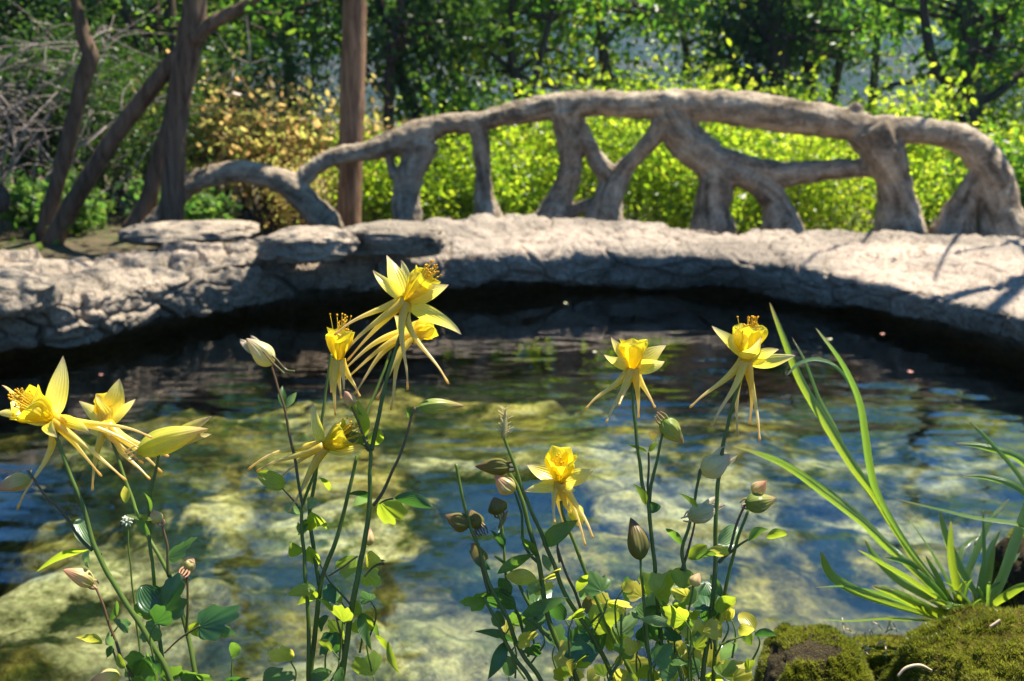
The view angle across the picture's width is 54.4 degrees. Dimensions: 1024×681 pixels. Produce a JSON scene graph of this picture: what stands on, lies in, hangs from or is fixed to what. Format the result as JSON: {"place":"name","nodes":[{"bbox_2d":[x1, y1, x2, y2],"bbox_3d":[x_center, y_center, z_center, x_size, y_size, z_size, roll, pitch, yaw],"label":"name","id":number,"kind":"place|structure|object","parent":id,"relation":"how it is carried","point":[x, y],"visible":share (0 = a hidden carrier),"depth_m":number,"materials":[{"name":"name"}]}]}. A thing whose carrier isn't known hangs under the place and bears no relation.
{"place":"outdoors","nodes":[
{"label":"outdoors","id":0,"kind":"place"},
{"bbox_2d":[0,282,1023,680],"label":"water","id":1,"kind":"structure","parent":0,"point":[536,360],"depth_m":3.17,"materials":[{"name":"liquid"}]},
{"bbox_2d":[0,0,1023,121],"bbox_3d":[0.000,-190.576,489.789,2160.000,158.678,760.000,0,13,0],"label":"mountain","id":2,"kind":"structure","parent":0,"point":[854,80],"depth_m":219.36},
{"bbox_2d":[0,119,1023,259],"bbox_3d":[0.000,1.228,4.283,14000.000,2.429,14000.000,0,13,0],"label":"ground","id":3,"kind":"structure","parent":0,"point":[93,245],"depth_m":8.10,"materials":[{"name":"green plant"}]},
{"bbox_2d":[0,184,10,213],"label":"dark log","id":4,"kind":"object","parent":3,"relation":"on","point":[5,200],"visible":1,"depth_m":6.73,"materials":[{"name":"brown wood"}]},
{"bbox_2d":[0,74,33,179],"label":"shrub","id":5,"kind":"object","parent":3,"relation":"on","point":[28,166],"visible":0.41,"depth_m":8.95,"materials":[{"name":"green plant"}]},
{"bbox_2d":[0,166,117,238],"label":"shrub","id":6,"kind":"object","parent":3,"relation":"on","point":[28,204],"visible":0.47,"depth_m":8.13,"materials":[{"name":"green plant"}]},
{"bbox_2d":[0,19,126,191],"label":"shrub","id":7,"kind":"object","parent":3,"relation":"on","point":[53,140],"visible":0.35,"depth_m":9.10,"materials":[{"name":"brown plant"}]},
{"bbox_2d":[34,0,98,241],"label":"crooked tree","id":8,"kind":"object","parent":3,"relation":"on","point":[85,73],"visible":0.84,"depth_m":7.67,"materials":[{"name":"brown plant"}]},
{"bbox_2d":[0,0,167,212],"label":"shrub","id":9,"kind":"object","parent":3,"relation":"on","point":[68,56],"visible":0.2,"depth_m":9.48,"materials":[{"name":"green plant"}]},
{"bbox_2d":[0,0,211,196],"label":"broadleaf tree","id":10,"kind":"object","parent":3,"relation":"on","point":[140,2],"visible":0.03,"depth_m":12.01,"materials":[{"name":"green plant"}]},
{"bbox_2d":[0,0,218,187],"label":"broadleaf tree","id":11,"kind":"object","parent":3,"relation":"on","point":[5,7],"visible":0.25,"depth_m":10.23,"materials":[{"name":"green plant"}]},
{"bbox_2d":[18,24,237,219],"bbox_3d":[-3.395,-1.918,9.143,1.838,1.951,1.774,0,13,0],"label":"shrub","id":12,"kind":"object","parent":3,"relation":"on","point":[139,132],"visible":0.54,"depth_m":8.98,"materials":[{"name":"green plant"}]},
{"bbox_2d":[0,0,267,234],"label":"bare bush","id":13,"kind":"object","parent":3,"relation":"on","point":[21,138],"visible":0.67,"depth_m":8.60,"materials":[{"name":"grey plant"}]},
{"bbox_2d":[118,102,165,238],"bbox_3d":[-2.881,-1.268,7.812,0.561,1.190,0.317,0,13,0],"label":"twisted snag","id":14,"kind":"object","parent":3,"relation":"on","point":[145,205],"visible":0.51,"depth_m":7.78,"materials":[{"name":"brown plant"}]},
{"bbox_2d":[46,0,253,183],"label":"thin tree","id":15,"kind":"object","parent":3,"relation":"on","point":[156,11],"visible":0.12,"depth_m":10.96,"materials":[{"name":"green plant"}]},
{"bbox_2d":[69,0,241,181],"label":"thin tree","id":16,"kind":"object","parent":3,"relation":"on","point":[127,17],"visible":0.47,"depth_m":10.50,"materials":[{"name":"green plant"}]},
{"bbox_2d":[81,37,273,196],"bbox_3d":[-3.597,-2.263,10.470,2.256,1.949,2.021,-6,14,-24],"label":"shrub","id":17,"kind":"object","parent":3,"relation":"on","point":[147,67],"visible":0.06,"depth_m":10.05,"materials":[{"name":"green plant"}]},
{"bbox_2d":[115,175,243,220],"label":"shrub","id":18,"kind":"object","parent":3,"relation":"on","point":[197,207],"visible":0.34,"depth_m":8.61,"materials":[{"name":"green plant"}]},
{"bbox_2d":[1,0,368,249],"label":"dark tree","id":19,"kind":"object","parent":3,"relation":"on","point":[177,67],"visible":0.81,"depth_m":7.25,"materials":[{"name":"brown plant"}]},
{"bbox_2d":[0,236,381,352],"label":"stone ledge","id":20,"kind":"object","parent":3,"relation":"on","point":[112,293],"visible":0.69,"depth_m":5.05,"materials":[{"name":"grey stone"}]},
{"bbox_2d":[0,267,64,319],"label":"boulder","id":21,"kind":"object","parent":20,"relation":"on","point":[22,293],"visible":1,"depth_m":4.20,"materials":[{"name":"grey stone"}]},
{"bbox_2d":[117,220,259,245],"bbox_3d":[-2.039,-0.681,6.291,0.862,0.126,0.684,0,13,0],"label":"boulder","id":22,"kind":"object","parent":20,"relation":"on","point":[172,232],"visible":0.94,"depth_m":6.08,"materials":[{"name":"grey stone"}]},
{"bbox_2d":[255,225,361,262],"bbox_3d":[-1.100,-0.517,5.378,0.558,0.178,0.396,0,13,0],"label":"boulder","id":23,"kind":"object","parent":20,"relation":"on","point":[306,244],"visible":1,"depth_m":5.23,"materials":[{"name":"grey stone"}]},
{"bbox_2d":[341,220,447,258],"bbox_3d":[-0.695,-0.569,5.614,0.664,0.200,0.414,0,13,0],"label":"boulder","id":24,"kind":"object","parent":20,"relation":"on","point":[392,239],"visible":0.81,"depth_m":5.46,"materials":[{"name":"grey stone"}]},
{"bbox_2d":[111,48,295,212],"bbox_3d":[-3.057,-2.127,10.217,1.550,1.805,2.292,6,14,24],"label":"shrub","id":25,"kind":"object","parent":3,"relation":"on","point":[222,86],"visible":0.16,"depth_m":9.82,"materials":[{"name":"yellow plant"}]},
{"bbox_2d":[153,0,291,76],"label":"thin tree","id":26,"kind":"object","parent":3,"relation":"on","point":[170,11],"visible":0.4,"depth_m":10.64,"materials":[{"name":"green plant"}]},
{"bbox_2d":[138,0,340,194],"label":"broadleaf tree","id":27,"kind":"object","parent":3,"relation":"on","point":[275,5],"visible":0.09,"depth_m":12.05,"materials":[{"name":"green plant"}]},
{"bbox_2d":[144,49,338,235],"bbox_3d":[-2.473,-1.839,9.374,2.183,1.719,1.476,-4,13,-15],"label":"shrub","id":28,"kind":"object","parent":3,"relation":"on","point":[242,133],"visible":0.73,"depth_m":9.31,"materials":[{"name":"yellow plant"}]},
{"bbox_2d":[131,0,380,219],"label":"shrub","id":29,"kind":"object","parent":3,"relation":"on","point":[292,66],"visible":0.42,"depth_m":10.07,"materials":[{"name":"yellow plant"}]},
{"bbox_2d":[135,0,422,214],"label":"broadleaf tree","id":30,"kind":"object","parent":3,"relation":"on","point":[272,28],"visible":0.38,"depth_m":11.08,"materials":[{"name":"green plant"}]},
{"bbox_2d":[252,145,338,229],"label":"shrub","id":31,"kind":"object","parent":3,"relation":"on","point":[293,217],"visible":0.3,"depth_m":8.88,"materials":[{"name":"yellow plant"}]},
{"bbox_2d":[337,0,366,227],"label":"wooden post","id":32,"kind":"object","parent":3,"relation":"on","point":[352,93],"visible":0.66,"depth_m":8.00,"materials":[{"name":"brown wood"}]},
{"bbox_2d":[274,74,437,220],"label":"shrub","id":33,"kind":"object","parent":3,"relation":"on","point":[378,114],"visible":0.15,"depth_m":9.52,"materials":[{"name":"yellow plant"}]},
{"bbox_2d":[256,0,502,216],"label":"broadleaf tree","id":34,"kind":"object","parent":3,"relation":"on","point":[379,4],"visible":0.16,"depth_m":10.85,"materials":[{"name":"green plant"}]},
{"bbox_2d":[315,111,470,222],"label":"shrub","id":35,"kind":"object","parent":3,"relation":"on","point":[373,193],"visible":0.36,"depth_m":8.94,"materials":[{"name":"green plant"}]},
{"bbox_2d":[281,0,533,160],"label":"broadleaf tree","id":36,"kind":"object","parent":3,"relation":"on","point":[398,47],"visible":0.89,"depth_m":10.21,"materials":[{"name":"green plant"}]},
{"bbox_2d":[365,64,550,219],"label":"shrub","id":37,"kind":"object","parent":3,"relation":"on","point":[467,101],"visible":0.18,"depth_m":10.99,"materials":[{"name":"green plant"}]},
{"bbox_2d":[376,0,591,218],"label":"broadleaf tree","id":38,"kind":"object","parent":3,"relation":"on","point":[498,68],"visible":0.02,"depth_m":13.11,"materials":[{"name":"green plant"}]},
{"bbox_2d":[414,103,558,219],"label":"shrub","id":39,"kind":"object","parent":3,"relation":"on","point":[519,193],"visible":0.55,"depth_m":9.08,"materials":[{"name":"green plant"}]},
{"bbox_2d":[4,96,1023,202],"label":"undergrowth","id":40,"kind":"object","parent":3,"relation":"on","point":[399,123],"visible":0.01,"depth_m":18.50,"materials":[{"name":"green plant"}]},
{"bbox_2d":[403,0,644,214],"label":"broadleaf tree","id":41,"kind":"object","parent":3,"relation":"on","point":[511,71],"visible":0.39,"depth_m":12.01,"materials":[{"name":"green plant"}]},
{"bbox_2d":[454,36,640,214],"bbox_3d":[0.209,-1.981,10.351,2.063,2.277,2.770,-3,13,-14],"label":"shrub","id":42,"kind":"object","parent":3,"relation":"on","point":[531,139],"visible":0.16,"depth_m":9.89,"materials":[{"name":"green plant"}]},
{"bbox_2d":[473,0,655,213],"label":"broadleaf tree","id":43,"kind":"object","parent":3,"relation":"on","point":[563,8],"visible":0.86,"depth_m":11.41,"materials":[{"name":"green plant"}]},
{"bbox_2d":[465,0,746,148],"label":"broadleaf tree","id":44,"kind":"object","parent":3,"relation":"on","point":[641,12],"visible":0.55,"depth_m":12.50,"materials":[{"name":"green plant"}]},
{"bbox_2d":[524,77,692,226],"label":"shrub","id":45,"kind":"object","parent":3,"relation":"on","point":[610,156],"visible":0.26,"depth_m":9.18,"materials":[{"name":"green plant"}]},
{"bbox_2d":[578,50,739,227],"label":"shrub","id":46,"kind":"object","parent":3,"relation":"on","point":[656,83],"visible":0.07,"depth_m":10.32,"materials":[{"name":"green plant"}]},
{"bbox_2d":[623,0,744,87],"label":"broadleaf tree","id":47,"kind":"object","parent":3,"relation":"on","point":[684,43],"visible":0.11,"depth_m":14.91,"materials":[{"name":"green plant"}]},
{"bbox_2d":[378,213,1023,347],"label":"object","id":48,"kind":"structure","parent":3,"relation":"on","point":[973,283],"depth_m":5.99,"materials":[{"name":"stone"}]},
{"bbox_2d":[141,88,1023,237],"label":"branch railing","id":49,"kind":"object","parent":48,"relation":"on","point":[987,193],"visible":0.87,"depth_m":7.37,"materials":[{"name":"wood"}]},
{"bbox_2d":[585,24,826,227],"bbox_3d":[1.975,-2.478,11.923,3.116,2.562,2.321,9,15,33],"label":"shrub","id":50,"kind":"object","parent":3,"relation":"on","point":[734,87],"visible":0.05,"depth_m":11.58,"materials":[{"name":"green plant"}]},
{"bbox_2d":[590,67,840,234],"bbox_3d":[1.864,-1.552,9.275,2.308,1.897,1.719,0,13,0],"label":"shrub","id":51,"kind":"object","parent":3,"relation":"on","point":[683,180],"visible":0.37,"depth_m":9.04,"materials":[{"name":"green plant"}]},
{"bbox_2d":[632,0,888,130],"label":"broadleaf tree","id":52,"kind":"object","parent":3,"relation":"on","point":[771,39],"visible":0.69,"depth_m":12.91,"materials":[{"name":"green plant"}]},
{"bbox_2d":[703,83,844,233],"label":"shrub","id":53,"kind":"object","parent":3,"relation":"on","point":[772,136],"visible":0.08,"depth_m":10.54,"materials":[{"name":"green plant"}]},
{"bbox_2d":[725,130,876,232],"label":"shrub","id":54,"kind":"object","parent":3,"relation":"on","point":[812,198],"visible":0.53,"depth_m":8.92,"materials":[{"name":"green plant"}]},
{"bbox_2d":[682,0,921,204],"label":"broadleaf tree","id":55,"kind":"object","parent":3,"relation":"on","point":[808,66],"visible":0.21,"depth_m":13.29,"materials":[{"name":"green plant"}]},
{"bbox_2d":[737,55,891,230],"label":"shrub","id":56,"kind":"object","parent":3,"relation":"on","point":[808,91],"visible":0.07,"depth_m":12.18,"materials":[{"name":"green plant"}]},
{"bbox_2d":[764,0,942,212],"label":"broadleaf tree","id":57,"kind":"object","parent":3,"relation":"on","point":[837,66],"visible":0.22,"depth_m":14.20,"materials":[{"name":"green plant"}]},
{"bbox_2d":[851,3,942,204],"bbox_3d":[5.345,-4.679,15.660,3.320,5.018,2.664,0,13,0],"label":"broadleaf tree","id":58,"kind":"object","parent":3,"relation":"on","point":[875,65],"visible":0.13,"depth_m":15.42,"materials":[{"name":"green plant"}]},
{"bbox_2d":[807,34,1002,232],"bbox_3d":[3.887,-1.972,10.314,2.063,2.277,2.770,4,14,19],"label":"shrub","id":59,"kind":"object","parent":3,"relation":"on","point":[916,105],"visible":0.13,"depth_m":9.74,"materials":[{"name":"green plant"}]},
{"bbox_2d":[795,0,1023,190],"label":"broadleaf tree","id":60,"kind":"object","parent":3,"relation":"on","point":[966,18],"visible":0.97,"depth_m":11.16,"materials":[{"name":"green plant"}]},
{"bbox_2d":[850,110,976,230],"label":"shrub","id":61,"kind":"object","parent":3,"relation":"on","point":[932,198],"visible":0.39,"depth_m":8.79,"materials":[{"name":"green plant"}]},
{"bbox_2d":[884,36,1023,172],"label":"shrub","id":62,"kind":"object","parent":3,"relation":"on","point":[989,114],"visible":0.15,"depth_m":12.07,"materials":[{"name":"green plant"}]},
{"bbox_2d":[906,0,1023,117],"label":"broadleaf tree","id":63,"kind":"object","parent":3,"relation":"on","point":[999,70],"visible":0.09,"depth_m":12.39,"materials":[{"name":"green plant"}]},
{"bbox_2d":[922,109,1023,219],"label":"shrub","id":64,"kind":"object","parent":3,"relation":"on","point":[1019,172],"visible":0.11,"depth_m":8.73,"materials":[{"name":"green plant"}]},
{"bbox_2d":[944,92,1023,179],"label":"shrub","id":65,"kind":"object","parent":3,"relation":"on","point":[1020,138],"visible":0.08,"depth_m":10.03,"materials":[{"name":"green plant"}]},
{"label":"bank","id":66,"kind":"structure","parent":0,"visible":0},
{"bbox_2d":[0,356,248,680],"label":"columbine plant","id":67,"kind":"object","parent":66,"relation":"on","point":[165,604],"visible":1,"depth_m":0.54,"materials":[{"name":"yellow plant"}]},
{"bbox_2d":[121,516,141,677],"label":"white wildflower","id":68,"kind":"object","parent":66,"relation":"on","point":[126,520],"visible":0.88,"depth_m":0.60,"materials":[{"name":"plant"}]},
{"bbox_2d":[240,256,463,680],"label":"columbine plant","id":69,"kind":"object","parent":66,"relation":"on","point":[415,290],"visible":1,"depth_m":0.56,"materials":[{"name":"yellow plant"}]},
{"bbox_2d":[445,405,648,680],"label":"columbine plant","id":70,"kind":"object","parent":66,"relation":"on","point":[559,475],"visible":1,"depth_m":0.60,"materials":[{"name":"yellow plant"}]},
{"bbox_2d":[585,316,795,680],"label":"columbine plant","id":71,"kind":"object","parent":66,"relation":"on","point":[634,360],"visible":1,"depth_m":0.58,"materials":[{"name":"yellow plant"}]},
{"bbox_2d":[753,621,873,680],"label":"mossy boulder","id":72,"kind":"object","parent":66,"relation":"on","point":[816,652],"visible":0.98,"depth_m":0.78,"materials":[{"name":"green plant"}]},
{"bbox_2d":[850,633,903,680],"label":"mossy boulder","id":73,"kind":"object","parent":66,"relation":"on","point":[877,660],"visible":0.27,"depth_m":0.87,"materials":[{"name":"green plant"}]},
{"bbox_2d":[842,617,907,661],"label":"dry litter","id":74,"kind":"object","parent":73,"relation":"on","point":[879,643],"visible":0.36,"depth_m":0.85,"materials":[{"name":"beige"}]},
{"bbox_2d":[876,601,1023,680],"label":"mossy boulder","id":75,"kind":"object","parent":66,"relation":"on","point":[966,643],"visible":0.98,"depth_m":0.76,"materials":[{"name":"green plant"}]},
{"bbox_2d":[736,303,1023,621],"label":"grass tuft","id":76,"kind":"object","parent":75,"relation":"on","point":[934,591],"visible":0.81,"depth_m":0.85,"materials":[{"name":"green plant"}]},
{"bbox_2d":[897,664,931,676],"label":"dry stalk","id":77,"kind":"object","parent":75,"relation":"on","point":[910,666],"visible":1,"depth_m":0.70,"materials":[{"name":"beige"}]},
{"bbox_2d":[989,619,1000,627],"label":"dry stalk","id":78,"kind":"object","parent":75,"relation":"on","point":[995,623],"visible":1,"depth_m":0.74,"materials":[{"name":"beige"}]},
{"bbox_2d":[956,421,1023,496],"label":"grass tuft","id":79,"kind":"object","parent":66,"relation":"on","point":[1004,453],"visible":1,"depth_m":0.83,"materials":[{"name":"green plant"}]},
{"bbox_2d":[991,527,1023,608],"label":"mossy boulder","id":80,"kind":"object","parent":66,"relation":"on","point":[1016,576],"visible":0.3,"depth_m":0.99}
]}

